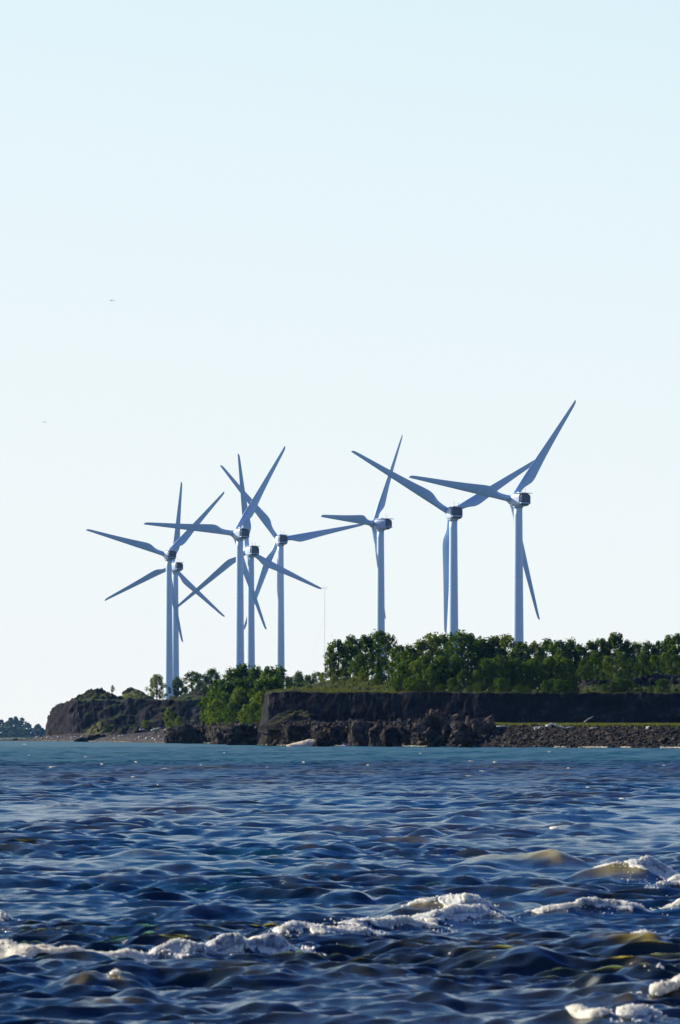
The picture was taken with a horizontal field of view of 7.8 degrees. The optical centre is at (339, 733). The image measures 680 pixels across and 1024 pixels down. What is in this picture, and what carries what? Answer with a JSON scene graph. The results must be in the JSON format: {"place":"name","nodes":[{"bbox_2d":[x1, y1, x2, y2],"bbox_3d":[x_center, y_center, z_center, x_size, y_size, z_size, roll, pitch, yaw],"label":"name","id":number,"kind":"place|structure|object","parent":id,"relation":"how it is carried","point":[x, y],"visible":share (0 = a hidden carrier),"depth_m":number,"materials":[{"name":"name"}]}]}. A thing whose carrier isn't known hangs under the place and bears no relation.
{"place":"outdoors","nodes":[
{"label":"outdoors","id":0,"kind":"place"},
{"bbox_2d":[0,737,38,737],"bbox_3d":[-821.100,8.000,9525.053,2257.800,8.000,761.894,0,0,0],"label":"shore","id":1,"kind":"structure","parent":0,"point":[19,737],"depth_m":9210.58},
{"bbox_2d":[0,716,44,737],"bbox_3d":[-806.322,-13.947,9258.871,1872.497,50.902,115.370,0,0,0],"label":"wood","id":2,"kind":"object","parent":1,"relation":"on","point":[12,727],"visible":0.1,"depth_m":9230.11,"materials":[{"name":"green plant"}]},
{"bbox_2d":[0,728,166,742],"bbox_3d":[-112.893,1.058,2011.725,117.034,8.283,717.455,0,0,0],"label":"beach","id":3,"kind":"structure","parent":0,"point":[144,735],"depth_m":1999.29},
{"bbox_2d":[85,721,118,734],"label":"ledge","id":4,"kind":"object","parent":3,"relation":"on","point":[100,727],"visible":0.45,"depth_m":2163.41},
{"bbox_2d":[108,723,159,734],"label":"rubble ledge","id":5,"kind":"object","parent":3,"relation":"on","point":[129,728],"visible":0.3,"depth_m":2072.08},
{"bbox_2d":[44,697,202,735],"bbox_3d":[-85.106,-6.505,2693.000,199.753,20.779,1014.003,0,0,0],"label":"headland","id":6,"kind":"structure","parent":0,"point":[74,716],"depth_m":2242.40,"materials":[{"name":"stone"}]},
{"bbox_2d":[70,687,123,700],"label":"slag mound","id":7,"kind":"object","parent":6,"relation":"on","point":[97,693],"visible":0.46,"depth_m":2318.33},
{"bbox_2d":[86,492,223,698],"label":"wind turbine","id":8,"kind":"object","parent":6,"relation":"on","point":[169,555],"visible":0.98,"depth_m":2621.93,"materials":[{"name":"paint"}]},
{"bbox_2d":[144,674,167,698],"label":"tree","id":9,"kind":"object","parent":6,"relation":"on","point":[155,680],"visible":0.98,"depth_m":2418.70,"materials":[{"name":"green plant"}]},
{"bbox_2d":[105,482,224,695],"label":"wind turbine","id":10,"kind":"object","parent":6,"relation":"on","point":[177,567],"visible":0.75,"depth_m":2791.79,"materials":[{"name":"paint"}]},
{"bbox_2d":[167,676,186,696],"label":"tree","id":11,"kind":"object","parent":6,"relation":"on","point":[177,684],"visible":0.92,"depth_m":2418.53,"materials":[{"name":"green plant"}]},
{"bbox_2d":[180,670,204,693],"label":"tree","id":12,"kind":"object","parent":6,"relation":"on","point":[194,675],"visible":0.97,"depth_m":2438.71,"materials":[{"name":"green plant"}]},
{"bbox_2d":[199,667,220,689],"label":"tree","id":13,"kind":"object","parent":6,"relation":"on","point":[211,674],"visible":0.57,"depth_m":2438.94,"materials":[{"name":"green plant"}]},
{"bbox_2d":[144,446,284,673],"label":"wind turbine","id":14,"kind":"object","parent":6,"relation":"on","point":[238,534],"visible":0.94,"depth_m":2222.38,"materials":[{"name":"paint"}]},
{"bbox_2d":[175,454,321,669],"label":"wind turbine","id":15,"kind":"object","parent":6,"relation":"on","point":[250,552],"visible":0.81,"depth_m":2442.57,"materials":[{"name":"paint"}]},
{"bbox_2d":[220,465,363,688],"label":"wind turbine","id":16,"kind":"object","parent":6,"relation":"on","point":[281,541],"visible":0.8,"depth_m":2477.98,"materials":[{"name":"paint"}]},
{"bbox_2d":[122,689,153,699],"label":"grass slope","id":17,"kind":"structure","parent":0,"point":[134,694],"depth_m":2384.32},
{"bbox_2d":[169,690,209,699],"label":"back bank","id":18,"kind":"structure","parent":0,"point":[200,694],"depth_m":2311.96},
{"bbox_2d":[258,709,326,729],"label":"scree slope","id":19,"kind":"structure","parent":0,"point":[275,721],"depth_m":1249.77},
{"bbox_2d":[0,738,679,1023],"bbox_3d":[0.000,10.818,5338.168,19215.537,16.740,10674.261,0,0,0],"label":"lake water","id":20,"kind":"structure","parent":0,"point":[202,843],"depth_m":97.12,"materials":[{"name":"liquid"}]},
{"bbox_2d":[0,740,679,1021],"bbox_3d":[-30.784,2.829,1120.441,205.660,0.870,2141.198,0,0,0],"label":"foam","id":21,"kind":"object","parent":20,"relation":"on","point":[460,907],"visible":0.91,"depth_m":67.88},
{"bbox_2d":[0,0,679,732],"label":"sky","id":22,"kind":"structure","parent":0,"point":[323,231],"materials":[{"name":"blue"}]},
{"bbox_2d":[164,720,679,748],"bbox_3d":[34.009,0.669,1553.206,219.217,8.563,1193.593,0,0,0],"label":"shore bank","id":23,"kind":"structure","parent":0,"point":[262,739],"depth_m":1070.09,"materials":[{"name":"stone"}]},
{"bbox_2d":[162,707,175,727],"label":"tree","id":24,"kind":"object","parent":23,"relation":"on","point":[170,711],"visible":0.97,"depth_m":1989.41,"materials":[{"name":"green plant"}]},
{"bbox_2d":[164,725,179,742],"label":"rock outcrop","id":25,"kind":"object","parent":23,"relation":"on","point":[170,736],"visible":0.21,"depth_m":1652.38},
{"bbox_2d":[174,722,213,743],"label":"rock outcrop","id":26,"kind":"object","parent":23,"relation":"on","point":[187,733],"visible":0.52,"depth_m":1587.00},
{"bbox_2d":[196,679,224,721],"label":"tree","id":27,"kind":"object","parent":23,"relation":"on","point":[216,684],"visible":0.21,"depth_m":1609.03,"materials":[{"name":"green plant"}]},
{"bbox_2d":[205,699,222,726],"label":"tree","id":28,"kind":"object","parent":23,"relation":"on","point":[216,704],"visible":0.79,"depth_m":1567.23,"materials":[{"name":"green plant"}]},
{"bbox_2d":[211,728,230,743],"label":"rock outcrop","id":29,"kind":"object","parent":23,"relation":"on","point":[219,737],"visible":0.34,"depth_m":1470.15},
{"bbox_2d":[202,681,242,719],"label":"tree","id":30,"kind":"object","parent":23,"relation":"on","point":[224,687],"visible":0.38,"depth_m":1588.71,"materials":[{"name":"green plant"}]},
{"bbox_2d":[167,721,285,745],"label":"bank rubble","id":31,"kind":"object","parent":23,"relation":"on","point":[229,725],"visible":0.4,"depth_m":1514.44,"materials":[{"name":"stone"}]},
{"bbox_2d":[221,701,240,726],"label":"tree","id":32,"kind":"object","parent":23,"relation":"on","point":[231,706],"visible":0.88,"depth_m":1499.36,"materials":[{"name":"green plant"}]},
{"bbox_2d":[219,666,245,683],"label":"tree","id":33,"kind":"object","parent":23,"relation":"on","point":[230,675],"visible":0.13,"depth_m":1618.66,"materials":[{"name":"green plant"}]},
{"bbox_2d":[226,676,251,720],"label":"tree","id":34,"kind":"object","parent":23,"relation":"on","point":[236,683],"visible":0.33,"depth_m":1588.70,"materials":[{"name":"green plant"}]},
{"bbox_2d":[230,687,250,720],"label":"tree","id":35,"kind":"object","parent":23,"relation":"on","point":[240,692],"visible":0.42,"depth_m":1573.81,"materials":[{"name":"green plant"}]},
{"bbox_2d":[226,722,257,744],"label":"rock outcrop","id":36,"kind":"object","parent":23,"relation":"on","point":[242,734],"visible":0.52,"depth_m":1352.31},
{"bbox_2d":[246,702,259,724],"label":"tree","id":37,"kind":"object","parent":23,"relation":"on","point":[254,708],"visible":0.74,"depth_m":1396.90,"materials":[{"name":"green plant"}]},
{"bbox_2d":[245,665,262,680],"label":"tree","id":38,"kind":"object","parent":23,"relation":"on","point":[253,673],"visible":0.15,"depth_m":1619.42,"materials":[{"name":"green plant"}]},
{"bbox_2d":[242,678,269,716],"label":"tree","id":39,"kind":"object","parent":23,"relation":"on","point":[260,686],"visible":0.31,"depth_m":1538.80,"materials":[{"name":"green plant"}]},
{"bbox_2d":[255,666,281,693],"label":"tree","id":40,"kind":"object","parent":23,"relation":"on","point":[268,672],"visible":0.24,"depth_m":1559.36,"materials":[{"name":"green plant"}]},
{"bbox_2d":[266,730,279,745],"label":"rock outcrop","id":41,"kind":"object","parent":23,"relation":"on","point":[272,738],"visible":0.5,"depth_m":1256.99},
{"bbox_2d":[264,674,284,694],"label":"tree","id":42,"kind":"object","parent":23,"relation":"on","point":[273,682],"visible":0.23,"depth_m":1538.76,"materials":[{"name":"green plant"}]},
{"bbox_2d":[284,724,310,741],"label":"rock outcrop","id":43,"kind":"object","parent":23,"relation":"on","point":[297,733],"visible":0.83,"depth_m":1212.23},
{"bbox_2d":[314,725,346,746],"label":"rock outcrop","id":44,"kind":"object","parent":23,"relation":"on","point":[335,735],"visible":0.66,"depth_m":1191.28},
{"bbox_2d":[350,719,371,745],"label":"rock outcrop","id":45,"kind":"object","parent":23,"relation":"on","point":[359,732],"visible":0.75,"depth_m":1174.14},
{"bbox_2d":[368,723,387,746],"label":"rock outcrop","id":46,"kind":"object","parent":23,"relation":"on","point":[375,731],"visible":0.48,"depth_m":1165.22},
{"bbox_2d":[280,717,477,746],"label":"shore rubble","id":47,"kind":"object","parent":23,"relation":"on","point":[351,720],"visible":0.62,"depth_m":1189.40,"materials":[{"name":"stone"}]},
{"bbox_2d":[379,725,411,746],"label":"rock outcrop","id":48,"kind":"object","parent":23,"relation":"on","point":[397,736],"visible":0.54,"depth_m":1148.30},
{"bbox_2d":[413,709,463,746],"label":"rock outcrop","id":49,"kind":"object","parent":23,"relation":"on","point":[434,729],"visible":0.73,"depth_m":1118.51,"materials":[{"name":"stone"}]},
{"bbox_2d":[448,715,499,745],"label":"rock outcrop","id":50,"kind":"object","parent":23,"relation":"on","point":[471,729],"visible":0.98,"depth_m":1094.53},
{"bbox_2d":[459,720,679,748],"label":"rubble","id":51,"kind":"object","parent":23,"relation":"on","point":[613,728],"visible":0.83,"depth_m":1056.92,"materials":[{"name":"stone"}]},
{"bbox_2d":[494,722,679,728],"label":"grass","id":52,"kind":"structure","parent":23,"relation":"on","point":[510,724],"depth_m":1067.54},
{"bbox_2d":[259,673,679,733],"bbox_3d":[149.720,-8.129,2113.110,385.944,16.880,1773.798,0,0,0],"label":"cliff","id":53,"kind":"structure","parent":0,"point":[631,706],"depth_m":1250.29,"materials":[{"name":"stone"}]},
{"bbox_2d":[274,664,293,688],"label":"tree","id":54,"kind":"object","parent":53,"relation":"on","point":[282,671],"visible":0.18,"depth_m":1589.70,"materials":[{"name":"green plant"}]},
{"bbox_2d":[323,646,340,678],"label":"tree","id":55,"kind":"object","parent":53,"relation":"on","point":[329,654],"visible":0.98,"depth_m":1374.24,"materials":[{"name":"green plant"}]},
{"bbox_2d":[324,639,350,677],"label":"tree","id":56,"kind":"object","parent":53,"relation":"on","point":[341,649],"visible":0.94,"depth_m":1376.88,"materials":[{"name":"green plant"}]},
{"bbox_2d":[342,634,369,677],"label":"tree","id":57,"kind":"object","parent":53,"relation":"on","point":[353,646],"visible":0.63,"depth_m":1389.21,"materials":[{"name":"green plant"}]},
{"bbox_2d":[347,654,369,679],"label":"tree","id":58,"kind":"object","parent":53,"relation":"on","point":[361,662],"visible":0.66,"depth_m":1363.76,"materials":[{"name":"green plant"}]},
{"bbox_2d":[321,435,402,674],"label":"wind turbine","id":59,"kind":"object","parent":53,"relation":"on","point":[378,526],"visible":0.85,"depth_m":2205.04,"materials":[{"name":"paint"}]},
{"bbox_2d":[353,634,381,677],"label":"tree","id":60,"kind":"object","parent":53,"relation":"on","point":[367,641],"visible":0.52,"depth_m":1409.05,"materials":[{"name":"green plant"}]},
{"bbox_2d":[361,629,393,674],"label":"tree","id":61,"kind":"object","parent":53,"relation":"on","point":[376,635],"visible":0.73,"depth_m":1416.88,"materials":[{"name":"green plant"}]},
{"bbox_2d":[372,656,389,681],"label":"tree","id":62,"kind":"object","parent":53,"relation":"on","point":[379,664],"visible":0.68,"depth_m":1383.38,"materials":[{"name":"green plant"}]},
{"bbox_2d":[375,632,397,682],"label":"tree","id":63,"kind":"object","parent":53,"relation":"on","point":[389,637],"visible":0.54,"depth_m":1425.20,"materials":[{"name":"green plant"}]},
{"bbox_2d":[383,645,409,680],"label":"tree","id":64,"kind":"object","parent":53,"relation":"on","point":[395,657],"visible":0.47,"depth_m":1355.14,"materials":[{"name":"green plant"}]},
{"bbox_2d":[390,664,408,686],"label":"tree","id":65,"kind":"object","parent":53,"relation":"on","point":[401,671],"visible":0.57,"depth_m":1316.94,"materials":[{"name":"green plant"}]},
{"bbox_2d":[399,643,422,677],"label":"tree","id":66,"kind":"object","parent":53,"relation":"on","point":[410,653],"visible":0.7,"depth_m":1327.14,"materials":[{"name":"green plant"}]},
{"bbox_2d":[406,660,425,685],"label":"tree","id":67,"kind":"object","parent":53,"relation":"on","point":[419,670],"visible":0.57,"depth_m":1315.33,"materials":[{"name":"green plant"}]},
{"bbox_2d":[408,678,428,691],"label":"shrub","id":68,"kind":"object","parent":53,"relation":"on","point":[420,687],"visible":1,"depth_m":1259.21,"materials":[{"name":"green plant"}]},
{"bbox_2d":[412,638,433,666],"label":"tree","id":69,"kind":"object","parent":53,"relation":"on","point":[421,646],"visible":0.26,"depth_m":1391.40,"materials":[{"name":"green plant"}]},
{"bbox_2d":[422,663,443,689],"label":"tree","id":70,"kind":"object","parent":53,"relation":"on","point":[427,674],"visible":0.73,"depth_m":1309.76,"materials":[{"name":"green plant"}]},
{"bbox_2d":[417,631,449,666],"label":"tree","id":71,"kind":"object","parent":53,"relation":"on","point":[434,640],"visible":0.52,"depth_m":1394.36,"materials":[{"name":"green plant"}]},
{"bbox_2d":[433,656,449,687],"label":"tree","id":72,"kind":"object","parent":53,"relation":"on","point":[440,661],"visible":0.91,"depth_m":1319.95,"materials":[{"name":"green plant"}]},
{"bbox_2d":[351,451,533,680],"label":"wind turbine","id":73,"kind":"object","parent":53,"relation":"on","point":[453,514],"visible":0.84,"depth_m":1965.32,"materials":[{"name":"paint"}]},
{"bbox_2d":[437,662,456,688],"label":"tree","id":74,"kind":"object","parent":53,"relation":"on","point":[445,670],"visible":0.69,"depth_m":1318.74,"materials":[{"name":"green plant"}]},
{"bbox_2d":[444,654,469,689],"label":"tree","id":75,"kind":"object","parent":53,"relation":"on","point":[456,662],"visible":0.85,"depth_m":1318.69,"materials":[{"name":"green plant"}]},
{"bbox_2d":[434,629,481,686],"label":"tree","id":76,"kind":"object","parent":53,"relation":"on","point":[462,639],"visible":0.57,"depth_m":1387.87,"materials":[{"name":"green plant"}]},
{"bbox_2d":[456,669,472,690],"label":"tree","id":77,"kind":"object","parent":53,"relation":"on","point":[464,674],"visible":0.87,"depth_m":1309.18,"materials":[{"name":"green plant"}]},
{"bbox_2d":[274,672,675,693],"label":"clifftop grass","id":78,"kind":"structure","parent":53,"relation":"on","point":[352,689],"depth_m":1276.84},
{"bbox_2d":[462,636,494,689],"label":"tree","id":79,"kind":"object","parent":53,"relation":"on","point":[483,648],"visible":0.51,"depth_m":1390.04,"materials":[{"name":"green plant"}]},
{"bbox_2d":[471,658,496,689],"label":"tree","id":80,"kind":"object","parent":53,"relation":"on","point":[484,664],"visible":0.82,"depth_m":1316.84,"materials":[{"name":"green plant"}]},
{"bbox_2d":[409,400,575,649],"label":"wind turbine","id":81,"kind":"object","parent":53,"relation":"on","point":[517,500],"visible":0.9,"depth_m":1833.12,"materials":[{"name":"paint"}]},
{"bbox_2d":[484,635,508,674],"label":"tree","id":82,"kind":"object","parent":53,"relation":"on","point":[492,642],"visible":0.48,"depth_m":1393.81,"materials":[{"name":"green plant"}]},
{"bbox_2d":[487,655,512,688],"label":"tree","id":83,"kind":"object","parent":53,"relation":"on","point":[497,662],"visible":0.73,"depth_m":1316.26,"materials":[{"name":"green plant"}]},
{"bbox_2d":[492,678,511,692],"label":"shrub","id":84,"kind":"object","parent":53,"relation":"on","point":[503,682],"visible":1,"depth_m":1258.47,"materials":[{"name":"green plant"}]},
{"bbox_2d":[493,633,522,665],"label":"tree","id":85,"kind":"object","parent":53,"relation":"on","point":[505,641],"visible":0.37,"depth_m":1392.29,"materials":[{"name":"green plant"}]},
{"bbox_2d":[506,658,527,689],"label":"tree","id":86,"kind":"object","parent":53,"relation":"on","point":[517,669],"visible":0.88,"depth_m":1315.63,"materials":[{"name":"green plant"}]},
{"bbox_2d":[507,641,535,689],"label":"tree","id":87,"kind":"object","parent":53,"relation":"on","point":[518,652],"visible":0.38,"depth_m":1380.85,"materials":[{"name":"green plant"}]},
{"bbox_2d":[523,658,545,689],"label":"tree","id":88,"kind":"object","parent":53,"relation":"on","point":[531,669],"visible":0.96,"depth_m":1314.79,"materials":[{"name":"green plant"}]},
{"bbox_2d":[524,640,545,676],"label":"tree","id":89,"kind":"object","parent":53,"relation":"on","point":[539,651],"visible":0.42,"depth_m":1384.44,"materials":[{"name":"green plant"}]},
{"bbox_2d":[538,656,561,688],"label":"tree","id":90,"kind":"object","parent":53,"relation":"on","point":[551,661],"visible":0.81,"depth_m":1314.21,"materials":[{"name":"green plant"}]},
{"bbox_2d":[543,640,576,687],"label":"tree","id":91,"kind":"object","parent":53,"relation":"on","point":[563,650],"visible":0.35,"depth_m":1381.10,"materials":[{"name":"green plant"}]},
{"bbox_2d":[554,658,580,688],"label":"tree","id":92,"kind":"object","parent":53,"relation":"on","point":[564,664],"visible":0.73,"depth_m":1313.68,"materials":[{"name":"green plant"}]},
{"bbox_2d":[568,643,590,682],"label":"tree","id":93,"kind":"object","parent":53,"relation":"on","point":[579,651],"visible":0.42,"depth_m":1381.37,"materials":[{"name":"green plant"}]},
{"bbox_2d":[576,656,593,681],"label":"tree","id":94,"kind":"object","parent":53,"relation":"on","point":[588,664],"visible":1,"depth_m":1286.02,"materials":[{"name":"green plant"}]},
{"bbox_2d":[587,652,607,681],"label":"tree","id":95,"kind":"object","parent":53,"relation":"on","point":[596,663],"visible":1,"depth_m":1290.83,"materials":[{"name":"green plant"}]},
{"bbox_2d":[590,638,612,676],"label":"tree","id":96,"kind":"object","parent":53,"relation":"on","point":[602,643],"visible":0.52,"depth_m":1401.36,"materials":[{"name":"green plant"}]},
{"bbox_2d":[598,655,617,681],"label":"tree","id":97,"kind":"object","parent":53,"relation":"on","point":[611,663],"visible":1,"depth_m":1295.72,"materials":[{"name":"green plant"}]},
{"bbox_2d":[599,632,630,675],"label":"tree","id":98,"kind":"object","parent":53,"relation":"on","point":[614,642],"visible":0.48,"depth_m":1399.98,"materials":[{"name":"green plant"}]},
{"bbox_2d":[609,651,632,679],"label":"tree","id":99,"kind":"object","parent":53,"relation":"on","point":[621,657],"visible":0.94,"depth_m":1301.04,"materials":[{"name":"green plant"}]},
{"bbox_2d":[614,639,637,675],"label":"tree","id":100,"kind":"object","parent":53,"relation":"on","point":[626,645],"visible":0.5,"depth_m":1398.47,"materials":[{"name":"green plant"}]},
{"bbox_2d":[623,658,640,676],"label":"tree","id":101,"kind":"object","parent":53,"relation":"on","point":[634,666],"visible":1,"depth_m":1305.92,"materials":[{"name":"green plant"}]},
{"bbox_2d":[633,653,655,675],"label":"tree","id":102,"kind":"object","parent":53,"relation":"on","point":[645,662],"visible":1,"depth_m":1310.70,"materials":[{"name":"green plant"}]},
{"bbox_2d":[635,641,659,674],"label":"tree","id":103,"kind":"object","parent":53,"relation":"on","point":[646,647],"visible":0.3,"depth_m":1393.85,"materials":[{"name":"green plant"}]},
{"bbox_2d":[643,654,665,674],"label":"tree","id":104,"kind":"object","parent":53,"relation":"on","point":[653,659],"visible":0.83,"depth_m":1315.68,"materials":[{"name":"green plant"}]},
{"bbox_2d":[654,678,671,691],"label":"shrub","id":105,"kind":"object","parent":53,"relation":"on","point":[663,686],"visible":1,"depth_m":1251.88,"materials":[{"name":"green plant"}]},
{"bbox_2d":[654,652,673,673],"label":"tree","id":106,"kind":"object","parent":53,"relation":"on","point":[666,662],"visible":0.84,"depth_m":1320.56,"materials":[{"name":"green plant"}]},
{"bbox_2d":[656,634,679,671],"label":"tree","id":107,"kind":"object","parent":53,"relation":"on","point":[664,644],"visible":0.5,"depth_m":1394.27,"materials":[{"name":"green plant"}]},
{"bbox_2d":[666,633,679,675],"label":"tree","id":108,"kind":"object","parent":53,"relation":"on","point":[676,641],"visible":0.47,"depth_m":1391.66,"materials":[{"name":"green plant"}]},
{"bbox_2d":[666,655,679,674],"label":"tree","id":109,"kind":"object","parent":53,"relation":"on","point":[675,659],"visible":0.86,"depth_m":1325.02,"materials":[{"name":"green plant"}]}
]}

